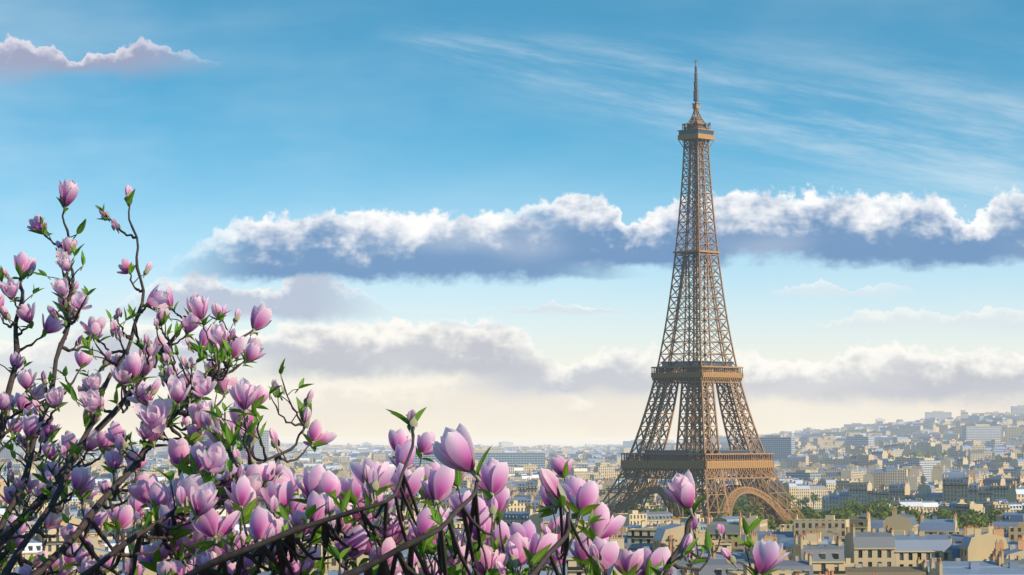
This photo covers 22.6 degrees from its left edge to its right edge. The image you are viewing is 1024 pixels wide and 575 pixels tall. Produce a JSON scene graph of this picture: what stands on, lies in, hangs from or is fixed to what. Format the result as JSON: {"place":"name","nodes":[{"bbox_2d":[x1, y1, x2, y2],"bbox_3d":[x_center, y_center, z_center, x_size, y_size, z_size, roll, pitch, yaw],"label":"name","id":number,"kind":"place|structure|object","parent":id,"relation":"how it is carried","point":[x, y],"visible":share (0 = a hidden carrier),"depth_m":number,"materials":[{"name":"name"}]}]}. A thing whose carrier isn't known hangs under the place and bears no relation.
{"place":"outdoors","nodes":[
{"label":"outdoors","id":0,"kind":"place"},
{"bbox_2d":[3,436,821,517],"bbox_3d":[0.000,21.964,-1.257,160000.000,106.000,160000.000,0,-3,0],"label":"ground","id":1,"kind":"structure","parent":0,"point":[575,442],"depth_m":30737.28,"materials":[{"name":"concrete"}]},
{"bbox_2d":[0,179,789,574],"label":"magnolia tree","id":2,"kind":"object","parent":1,"relation":"on","point":[362,517],"visible":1,"depth_m":5.96,"materials":[{"name":"pink plant"}]},
{"bbox_2d":[4,422,1005,530],"bbox_3d":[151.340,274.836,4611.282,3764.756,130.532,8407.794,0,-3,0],"label":"city trees","id":3,"kind":"object","parent":1,"relation":"on","point":[851,507],"visible":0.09,"depth_m":1809.17,"materials":[{"name":"green plant"}]},
{"bbox_2d":[0,468,1023,574],"bbox_3d":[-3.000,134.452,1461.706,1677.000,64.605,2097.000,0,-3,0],"label":"city buildings","id":4,"kind":"structure","parent":1,"relation":"on","point":[902,543],"depth_m":987.87,"materials":[{"name":"stone"}]},
{"bbox_2d":[0,405,1023,508],"bbox_3d":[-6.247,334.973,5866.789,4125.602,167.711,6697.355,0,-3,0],"label":"city buildings","id":5,"kind":"structure","parent":1,"relation":"on","point":[822,461],"depth_m":3932.80,"materials":[{"name":"stone"}]},
{"bbox_2d":[602,59,804,526],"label":"eiffel tower","id":6,"kind":"structure","parent":1,"relation":"on","point":[695,375],"depth_m":1705.12,"materials":[{"name":"metal"}]},
{"bbox_2d":[0,0,1023,436],"label":"sky","id":7,"kind":"structure","parent":0,"point":[466,212],"materials":[{"name":"blue"}]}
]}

